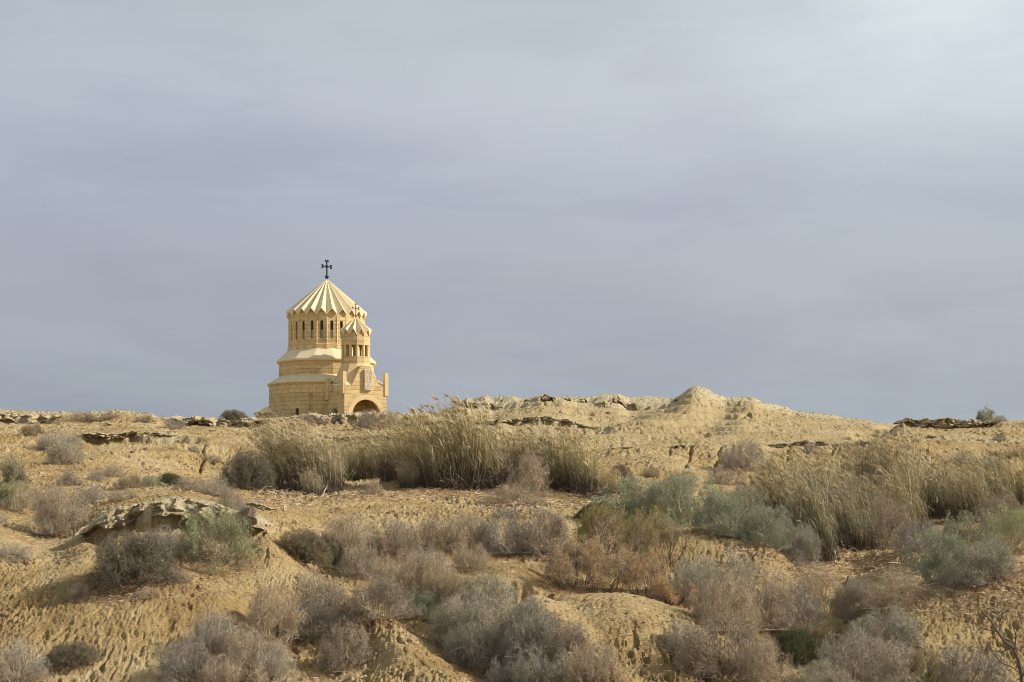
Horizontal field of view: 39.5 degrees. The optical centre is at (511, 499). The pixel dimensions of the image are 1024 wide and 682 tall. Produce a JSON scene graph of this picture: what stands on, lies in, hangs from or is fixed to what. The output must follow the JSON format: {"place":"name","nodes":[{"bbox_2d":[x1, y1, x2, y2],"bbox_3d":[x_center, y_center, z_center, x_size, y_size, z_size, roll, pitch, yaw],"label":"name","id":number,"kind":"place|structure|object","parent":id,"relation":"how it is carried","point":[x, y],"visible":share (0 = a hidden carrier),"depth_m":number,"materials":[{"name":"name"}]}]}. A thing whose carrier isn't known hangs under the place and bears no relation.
{"place":"outdoors","nodes":[
{"label":"outdoors","id":0,"kind":"place"},
{"bbox_2d":[0,385,1023,681],"bbox_3d":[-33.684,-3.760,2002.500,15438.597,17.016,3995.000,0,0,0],"label":"ground","id":1,"kind":"structure","parent":0,"point":[40,613],"depth_m":32.10,"materials":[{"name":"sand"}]},
{"bbox_2d":[0,450,32,483],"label":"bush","id":2,"kind":"object","parent":1,"relation":"on","point":[7,470],"visible":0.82,"depth_m":47.00,"materials":[{"name":"beige plant"}]},
{"bbox_2d":[0,469,38,515],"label":"bush","id":3,"kind":"object","parent":1,"relation":"on","point":[8,495],"visible":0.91,"depth_m":37.55,"materials":[{"name":"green plant"}]},
{"bbox_2d":[0,627,52,681],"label":"dead bush","id":4,"kind":"object","parent":1,"relation":"on","point":[22,654],"visible":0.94,"depth_m":24.29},
{"bbox_2d":[12,486,92,535],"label":"dead bush","id":5,"kind":"object","parent":1,"relation":"on","point":[75,516],"visible":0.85,"depth_m":33.47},
{"bbox_2d":[40,440,85,464],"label":"bush","id":6,"kind":"object","parent":1,"relation":"on","point":[59,451],"visible":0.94,"depth_m":53.01,"materials":[{"name":"grey plant"}]},
{"bbox_2d":[41,640,100,668],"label":"bush","id":7,"kind":"object","parent":1,"relation":"on","point":[81,652],"visible":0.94,"depth_m":24.88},
{"bbox_2d":[84,528,183,593],"bbox_3d":[-7.382,1.221,27.691,2.041,1.460,1.952,0,0,0],"label":"bush","id":8,"kind":"object","parent":1,"relation":"on","point":[147,550],"visible":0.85,"depth_m":27.42,"materials":[{"name":"dry twig"}]},
{"bbox_2d":[75,498,274,535],"bbox_3d":[-7.448,0.384,31.626,4.052,0.839,2.348,0,0,0],"label":"rock ledge","id":9,"kind":"object","parent":1,"relation":"on","point":[115,518],"visible":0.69,"depth_m":31.02,"materials":[{"name":"stone"}]},
{"bbox_2d":[153,631,226,681],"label":"dead bush","id":10,"kind":"object","parent":1,"relation":"on","point":[177,659],"visible":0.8,"depth_m":24.24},
{"bbox_2d":[178,603,240,660],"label":"dead bush","id":11,"kind":"object","parent":1,"relation":"on","point":[207,629],"visible":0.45,"depth_m":25.29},
{"bbox_2d":[171,496,259,574],"bbox_3d":[-6.093,0.741,29.297,1.797,1.638,1.823,0,0,0],"label":"bush","id":12,"kind":"object","parent":1,"relation":"on","point":[231,527],"visible":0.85,"depth_m":29.06,"materials":[{"name":"green plant"}]},
{"bbox_2d":[172,415,263,427],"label":"rock ledge","id":13,"kind":"object","parent":1,"relation":"on","point":[239,422],"visible":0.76,"depth_m":73.38,"materials":[{"name":"stone"}]},
{"bbox_2d":[193,647,271,681],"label":"dead bush","id":14,"kind":"object","parent":1,"relation":"on","point":[229,672],"visible":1,"depth_m":23.93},
{"bbox_2d":[218,448,277,492],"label":"bush","id":15,"kind":"object","parent":1,"relation":"on","point":[246,468],"visible":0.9,"depth_m":45.34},
{"bbox_2d":[216,618,287,676],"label":"dead bush","id":16,"kind":"object","parent":1,"relation":"on","point":[246,642],"visible":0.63,"depth_m":24.72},
{"bbox_2d":[232,408,315,489],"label":"reed clump","id":17,"kind":"object","parent":1,"relation":"on","point":[270,445],"visible":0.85,"depth_m":49.58,"materials":[{"name":"beige plant"}]},
{"bbox_2d":[245,639,302,681],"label":"dead bush","id":18,"kind":"object","parent":1,"relation":"on","point":[277,669],"visible":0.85,"depth_m":24.39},
{"bbox_2d":[240,578,309,648],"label":"dead bush","id":19,"kind":"object","parent":1,"relation":"on","point":[261,609],"visible":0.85,"depth_m":26.37,"materials":[{"name":"plant"}]},
{"bbox_2d":[275,528,334,567],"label":"bush","id":20,"kind":"object","parent":1,"relation":"on","point":[300,543],"visible":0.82,"depth_m":30.64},
{"bbox_2d":[264,414,350,492],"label":"reed clump","id":21,"kind":"object","parent":1,"relation":"on","point":[311,456],"visible":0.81,"depth_m":49.57,"materials":[{"name":"beige plant"}]},
{"bbox_2d":[278,595,345,639],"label":"dead bush","id":22,"kind":"object","parent":1,"relation":"on","point":[312,616],"visible":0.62,"depth_m":26.95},
{"bbox_2d":[280,564,349,635],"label":"dead bush","id":23,"kind":"object","parent":1,"relation":"on","point":[308,590],"visible":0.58,"depth_m":27.28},
{"bbox_2d":[254,260,387,417],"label":"church","id":24,"kind":"structure","parent":1,"relation":"on","point":[326,362],"depth_m":193.55,"materials":[{"name":"stone"}]},
{"bbox_2d":[293,433,358,492],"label":"reed clump","id":25,"kind":"object","parent":1,"relation":"on","point":[334,486],"visible":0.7,"depth_m":49.78,"materials":[{"name":"beige plant"}]},
{"bbox_2d":[315,616,376,671],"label":"dead bush","id":26,"kind":"object","parent":1,"relation":"on","point":[359,644],"visible":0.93,"depth_m":25.54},
{"bbox_2d":[318,508,388,566],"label":"dead bush","id":27,"kind":"object","parent":1,"relation":"on","point":[341,531],"visible":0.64,"depth_m":32.28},
{"bbox_2d":[334,540,382,579],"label":"dead bush","id":28,"kind":"object","parent":1,"relation":"on","point":[365,564],"visible":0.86,"depth_m":31.54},
{"bbox_2d":[336,426,385,479],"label":"reed clump","id":29,"kind":"object","parent":1,"relation":"on","point":[366,468],"visible":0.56,"depth_m":55.50,"materials":[{"name":"beige plant"}]},
{"bbox_2d":[339,572,422,624],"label":"dead bush","id":30,"kind":"object","parent":1,"relation":"on","point":[389,587],"visible":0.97,"depth_m":26.86,"materials":[{"name":"plant"}]},
{"bbox_2d":[360,421,407,481],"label":"reed clump","id":31,"kind":"object","parent":1,"relation":"on","point":[381,464],"visible":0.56,"depth_m":53.33,"materials":[{"name":"beige plant"}]},
{"bbox_2d":[367,516,424,561],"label":"dead bush","id":32,"kind":"object","parent":1,"relation":"on","point":[399,543],"visible":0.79,"depth_m":32.58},
{"bbox_2d":[368,549,432,596],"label":"dead bush","id":33,"kind":"object","parent":1,"relation":"on","point":[393,568],"visible":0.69,"depth_m":29.95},
{"bbox_2d":[391,455,423,488],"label":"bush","id":34,"kind":"object","parent":1,"relation":"on","point":[406,479],"visible":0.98,"depth_m":50.56,"materials":[{"name":"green plant"}]},
{"bbox_2d":[372,410,447,484],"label":"reed clump","id":35,"kind":"object","parent":1,"relation":"on","point":[400,451],"visible":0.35,"depth_m":52.05,"materials":[{"name":"beige plant"}]},
{"bbox_2d":[399,581,440,624],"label":"bush","id":36,"kind":"object","parent":1,"relation":"on","point":[422,605],"visible":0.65,"depth_m":28.92,"materials":[{"name":"green plant"}]},
{"bbox_2d":[392,399,466,489],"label":"reed clump","id":37,"kind":"object","parent":1,"relation":"on","point":[436,469],"visible":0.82,"depth_m":50.42,"materials":[{"name":"beige plant"}]},
{"bbox_2d":[404,552,468,606],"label":"dead bush","id":38,"kind":"object","parent":1,"relation":"on","point":[427,577],"visible":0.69,"depth_m":29.55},
{"bbox_2d":[402,510,471,555],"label":"dead bush","id":39,"kind":"object","parent":1,"relation":"on","point":[430,533],"visible":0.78,"depth_m":33.61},
{"bbox_2d":[426,571,480,608],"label":"bush","id":40,"kind":"object","parent":1,"relation":"on","point":[439,594],"visible":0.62,"depth_m":29.19,"materials":[{"name":"grey plant"}]},
{"bbox_2d":[421,390,502,489],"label":"reed clump","id":41,"kind":"object","parent":1,"relation":"on","point":[468,452],"visible":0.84,"depth_m":50.34,"materials":[{"name":"beige plant"}]},
{"bbox_2d":[426,590,503,655],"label":"bush","id":42,"kind":"object","parent":1,"relation":"on","point":[451,616],"visible":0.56,"depth_m":26.64,"materials":[{"name":"grey plant"}]},
{"bbox_2d":[449,543,493,574],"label":"dead bush","id":43,"kind":"object","parent":1,"relation":"on","point":[465,558],"visible":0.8,"depth_m":31.98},
{"bbox_2d":[440,617,503,676],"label":"bush","id":44,"kind":"object","parent":1,"relation":"on","point":[458,647],"visible":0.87,"depth_m":25.67,"materials":[{"name":"grey plant"}]},
{"bbox_2d":[445,504,498,550],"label":"dead bush","id":45,"kind":"object","parent":1,"relation":"on","point":[471,529],"visible":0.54,"depth_m":34.37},
{"bbox_2d":[443,406,511,488],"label":"reed clump","id":46,"kind":"object","parent":1,"relation":"on","point":[492,470],"visible":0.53,"depth_m":50.81,"materials":[{"name":"beige plant"}]},
{"bbox_2d":[456,573,518,616],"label":"bush","id":47,"kind":"object","parent":1,"relation":"on","point":[477,594],"visible":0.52,"depth_m":28.36,"materials":[{"name":"grey plant"}]},
{"bbox_2d":[461,577,539,662],"bbox_3d":[-0.181,2.196,26.290,1.683,1.704,1.684,0,0,0],"label":"bush","id":48,"kind":"object","parent":1,"relation":"on","point":[476,612],"visible":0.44,"depth_m":26.05,"materials":[{"name":"grey plant"}]},
{"bbox_2d":[475,423,529,485],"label":"reed clump","id":49,"kind":"object","parent":1,"relation":"on","point":[513,461],"visible":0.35,"depth_m":51.91,"materials":[{"name":"beige plant"}]},
{"bbox_2d":[475,505,538,554],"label":"dead bush","id":50,"kind":"object","parent":1,"relation":"on","point":[510,545],"visible":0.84,"depth_m":34.12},
{"bbox_2d":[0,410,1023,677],"bbox_3d":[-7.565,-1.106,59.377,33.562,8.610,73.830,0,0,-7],"label":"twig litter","id":51,"kind":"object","parent":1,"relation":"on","point":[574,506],"visible":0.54,"depth_m":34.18,"materials":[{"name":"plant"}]},
{"bbox_2d":[479,480,553,507],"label":"dead bush","id":52,"kind":"object","parent":1,"relation":"on","point":[510,492],"visible":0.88,"depth_m":45.88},
{"bbox_2d":[497,447,553,495],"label":"dead bush","id":53,"kind":"object","parent":1,"relation":"on","point":[530,476],"visible":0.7,"depth_m":50.15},
{"bbox_2d":[493,595,559,659],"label":"bush","id":54,"kind":"object","parent":1,"relation":"on","point":[519,630],"visible":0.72,"depth_m":25.46,"materials":[{"name":"grey plant"}]},
{"bbox_2d":[506,634,570,681],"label":"bush","id":55,"kind":"object","parent":1,"relation":"on","point":[525,677],"visible":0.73,"depth_m":24.39,"materials":[{"name":"grey plant"}]},
{"bbox_2d":[504,421,584,492],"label":"reed clump","id":56,"kind":"object","parent":1,"relation":"on","point":[555,484],"visible":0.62,"depth_m":51.37,"materials":[{"name":"beige plant"}]},
{"bbox_2d":[508,506,584,561],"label":"dead bush","id":57,"kind":"object","parent":1,"relation":"on","point":[555,530],"visible":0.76,"depth_m":34.03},
{"bbox_2d":[543,617,593,651],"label":"dead bush","id":58,"kind":"object","parent":1,"relation":"on","point":[575,637],"visible":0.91,"depth_m":24.88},
{"bbox_2d":[539,532,600,591],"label":"bush","id":59,"kind":"object","parent":1,"relation":"on","point":[566,562],"visible":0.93,"depth_m":31.14,"materials":[{"name":"brown plant"}]},
{"bbox_2d":[544,424,616,494],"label":"reed clump","id":60,"kind":"object","parent":1,"relation":"on","point":[585,472],"visible":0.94,"depth_m":51.02,"materials":[{"name":"beige plant"}]},
{"bbox_2d":[559,638,639,681],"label":"dead bush","id":61,"kind":"object","parent":1,"relation":"on","point":[575,668],"visible":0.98,"depth_m":23.37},
{"bbox_2d":[570,500,647,557],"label":"bush","id":62,"kind":"object","parent":1,"relation":"on","point":[607,528],"visible":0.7,"depth_m":34.77,"materials":[{"name":"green plant"}]},
{"bbox_2d":[577,530,641,592],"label":"bush","id":63,"kind":"object","parent":1,"relation":"on","point":[598,568],"visible":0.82,"depth_m":31.28,"materials":[{"name":"brown plant"}]},
{"bbox_2d":[590,473,685,526],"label":"bush","id":64,"kind":"object","parent":1,"relation":"on","point":[634,489],"visible":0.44,"depth_m":41.51,"materials":[{"name":"green plant"}]},
{"bbox_2d":[615,546,669,596],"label":"bush","id":65,"kind":"object","parent":1,"relation":"on","point":[635,572],"visible":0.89,"depth_m":30.97,"materials":[{"name":"brown plant"}]},
{"bbox_2d":[618,501,699,573],"bbox_3d":[3.283,0.923,33.515,1.911,1.908,1.750,0,0,-37],"label":"bush","id":66,"kind":"object","parent":1,"relation":"on","point":[639,540],"visible":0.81,"depth_m":33.30,"materials":[{"name":"brown plant"}]},
{"bbox_2d":[650,571,698,606],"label":"bush","id":67,"kind":"object","parent":1,"relation":"on","point":[663,587],"visible":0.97,"depth_m":30.07,"materials":[{"name":"brown plant"}]},
{"bbox_2d":[661,616,700,652],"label":"dead bush","id":68,"kind":"object","parent":1,"relation":"on","point":[675,637],"visible":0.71,"depth_m":25.56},
{"bbox_2d":[639,467,733,529],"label":"bush","id":69,"kind":"object","parent":1,"relation":"on","point":[678,506],"visible":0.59,"depth_m":40.64,"materials":[{"name":"green plant"}]},
{"bbox_2d":[668,554,722,603],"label":"bush","id":70,"kind":"object","parent":1,"relation":"on","point":[691,574],"visible":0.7,"depth_m":30.44,"materials":[{"name":"grey plant"}]},
{"bbox_2d":[678,540,760,600],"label":"bush","id":71,"kind":"object","parent":1,"relation":"on","point":[732,569],"visible":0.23,"depth_m":30.93,"materials":[{"name":"grey plant"}]},
{"bbox_2d":[686,570,763,631],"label":"dead bush","id":72,"kind":"object","parent":1,"relation":"on","point":[707,609],"visible":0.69,"depth_m":27.07,"materials":[{"name":"plant"}]},
{"bbox_2d":[672,609,779,678],"bbox_3d":[3.736,2.535,24.912,1.959,1.275,1.882,0,0,0],"label":"dead bush","id":73,"kind":"object","parent":1,"relation":"on","point":[700,636],"visible":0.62,"depth_m":24.82,"materials":[{"name":"plant"}]},
{"bbox_2d":[688,478,775,542],"bbox_3d":[5.560,0.293,35.644,2.351,1.648,2.404,0,0,0],"label":"bush","id":74,"kind":"object","parent":1,"relation":"on","point":[725,507],"visible":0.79,"depth_m":35.39,"materials":[{"name":"green plant"}]},
{"bbox_2d":[716,437,776,471],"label":"dead bush","id":75,"kind":"object","parent":1,"relation":"on","point":[728,461],"visible":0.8,"depth_m":58.48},
{"bbox_2d":[715,562,803,630],"bbox_3d":[5.020,2.019,29.084,1.928,1.608,1.917,0,0,0],"label":"dead bush","id":76,"kind":"object","parent":1,"relation":"on","point":[778,593],"visible":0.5,"depth_m":28.89,"materials":[{"name":"plant"}]},
{"bbox_2d":[733,503,799,549],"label":"bush","id":77,"kind":"object","parent":1,"relation":"on","point":[777,538],"visible":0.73,"depth_m":34.72,"materials":[{"name":"green plant"}]},
{"bbox_2d":[734,627,805,681],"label":"dead bush","id":78,"kind":"object","parent":1,"relation":"on","point":[767,664],"visible":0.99,"depth_m":23.94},
{"bbox_2d":[735,446,820,528],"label":"reed clump","id":79,"kind":"object","parent":1,"relation":"on","point":[766,485],"visible":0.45,"depth_m":42.33,"materials":[{"name":"beige plant"}]},
{"bbox_2d":[750,570,829,638],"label":"dead bush","id":80,"kind":"object","parent":1,"relation":"on","point":[807,613],"visible":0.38,"depth_m":29.09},
{"bbox_2d":[767,521,824,568],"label":"bush","id":81,"kind":"object","parent":1,"relation":"on","point":[804,541],"visible":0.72,"depth_m":34.89,"materials":[{"name":"grey plant"}]},
{"bbox_2d":[769,625,827,667],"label":"bush","id":82,"kind":"object","parent":1,"relation":"on","point":[793,645],"visible":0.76,"depth_m":25.87,"materials":[{"name":"green plant"}]},
{"bbox_2d":[772,453,848,561],"bbox_3d":[8.187,0.143,38.819,2.194,3.089,2.776,0,0,0],"label":"reed clump","id":83,"kind":"object","parent":1,"relation":"on","point":[807,512],"visible":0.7,"depth_m":38.49,"materials":[{"name":"beige plant"}]},
{"bbox_2d":[784,559,859,621],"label":"dead bush","id":84,"kind":"object","parent":1,"relation":"on","point":[814,583],"visible":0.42,"depth_m":30.08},
{"bbox_2d":[782,443,862,522],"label":"reed clump","id":85,"kind":"object","parent":1,"relation":"on","point":[834,475],"visible":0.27,"depth_m":46.46,"materials":[{"name":"beige plant"}]},
{"bbox_2d":[792,656,853,681],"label":"bush","id":86,"kind":"object","parent":1,"relation":"on","point":[828,675],"visible":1,"depth_m":23.77,"materials":[{"name":"grey plant"}]},
{"bbox_2d":[801,614,853,652],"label":"bush","id":87,"kind":"object","parent":1,"relation":"on","point":[833,627],"visible":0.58,"depth_m":28.03,"materials":[{"name":"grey plant"}]},
{"bbox_2d":[823,586,872,619],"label":"dead bush","id":88,"kind":"object","parent":1,"relation":"on","point":[850,602],"visible":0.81,"depth_m":29.54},
{"bbox_2d":[818,476,889,552],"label":"reed clump","id":89,"kind":"object","parent":1,"relation":"on","point":[853,530],"visible":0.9,"depth_m":40.44,"materials":[{"name":"beige plant"}]},
{"bbox_2d":[813,627,900,681],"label":"dead bush","id":90,"kind":"object","parent":1,"relation":"on","point":[842,656],"visible":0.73,"depth_m":25.52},
{"bbox_2d":[828,431,890,507],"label":"reed clump","id":91,"kind":"object","parent":1,"relation":"on","point":[857,471],"visible":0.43,"depth_m":50.28,"materials":[{"name":"beige plant"}]},
{"bbox_2d":[841,602,926,662],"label":"bush","id":92,"kind":"object","parent":1,"relation":"on","point":[900,633],"visible":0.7,"depth_m":26.14,"materials":[{"name":"grey plant"}]},
{"bbox_2d":[856,490,923,549],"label":"dead bush","id":93,"kind":"object","parent":1,"relation":"on","point":[887,527],"visible":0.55,"depth_m":40.78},
{"bbox_2d":[854,632,928,681],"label":"dead bush","id":94,"kind":"object","parent":1,"relation":"on","point":[884,666],"visible":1,"depth_m":23.95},
{"bbox_2d":[859,566,927,609],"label":"dead bush","id":95,"kind":"object","parent":1,"relation":"on","point":[889,591],"visible":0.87,"depth_m":28.21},
{"bbox_2d":[850,428,942,507],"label":"reed clump","id":96,"kind":"object","parent":1,"relation":"on","point":[889,459],"visible":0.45,"depth_m":50.04,"materials":[{"name":"beige plant"}]},
{"bbox_2d":[859,458,937,533],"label":"reed clump","id":97,"kind":"object","parent":1,"relation":"on","point":[902,495],"visible":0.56,"depth_m":44.12,"materials":[{"name":"beige plant"}]},
{"bbox_2d":[893,514,947,551],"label":"dead bush","id":98,"kind":"object","parent":1,"relation":"on","point":[903,534],"visible":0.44,"depth_m":38.72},
{"bbox_2d":[894,643,948,681],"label":"bush","id":99,"kind":"object","parent":1,"relation":"on","point":[916,667],"visible":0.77,"depth_m":24.00,"materials":[{"name":"grey plant"}]},
{"bbox_2d":[899,446,960,518],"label":"reed clump","id":100,"kind":"object","parent":1,"relation":"on","point":[932,491],"visible":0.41,"depth_m":48.58,"materials":[{"name":"beige plant"}]},
{"bbox_2d":[898,525,970,584],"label":"bush","id":101,"kind":"object","parent":1,"relation":"on","point":[937,556],"visible":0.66,"depth_m":29.33,"materials":[{"name":"green plant"}]},
{"bbox_2d":[893,417,995,428],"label":"rock ledge","id":102,"kind":"object","parent":1,"relation":"on","point":[940,423],"visible":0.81,"depth_m":75.53,"materials":[{"name":"stone"}]},
{"bbox_2d":[928,447,993,522],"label":"reed clump","id":103,"kind":"object","parent":1,"relation":"on","point":[963,500],"visible":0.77,"depth_m":46.97,"materials":[{"name":"beige plant"}]},
{"bbox_2d":[921,638,1017,681],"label":"dead bush","id":104,"kind":"object","parent":1,"relation":"on","point":[950,661],"visible":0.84,"depth_m":24.18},
{"bbox_2d":[932,508,1014,566],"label":"bush","id":105,"kind":"object","parent":1,"relation":"on","point":[952,527],"visible":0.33,"depth_m":34.57,"materials":[{"name":"green plant"}]},
{"bbox_2d":[929,535,1021,588],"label":"bush","id":106,"kind":"object","parent":1,"relation":"on","point":[995,557],"visible":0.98,"depth_m":28.38,"materials":[{"name":"grey plant"}]},
{"bbox_2d":[953,446,1023,511],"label":"reed clump","id":107,"kind":"object","parent":1,"relation":"on","point":[996,484],"visible":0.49,"depth_m":48.71,"materials":[{"name":"beige plant"}]},
{"bbox_2d":[965,604,1023,681],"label":"bare tree","id":108,"kind":"object","parent":1,"relation":"on","point":[1017,656],"visible":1,"depth_m":22.59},
{"bbox_2d":[971,500,1023,552],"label":"bush","id":109,"kind":"object","parent":1,"relation":"on","point":[1005,523],"visible":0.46,"depth_m":35.97,"materials":[{"name":"green plant"}]},
{"bbox_2d":[974,486,1023,530],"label":"dead bush","id":110,"kind":"object","parent":1,"relation":"on","point":[996,501],"visible":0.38,"depth_m":43.14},
{"bbox_2d":[986,444,1023,510],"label":"reed clump","id":111,"kind":"object","parent":1,"relation":"on","point":[1018,481],"visible":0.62,"depth_m":49.38,"materials":[{"name":"beige plant"}]},
{"bbox_2d":[0,0,1023,422],"label":"sky","id":112,"kind":"structure","parent":0,"point":[817,206],"materials":[{"name":"grey"}]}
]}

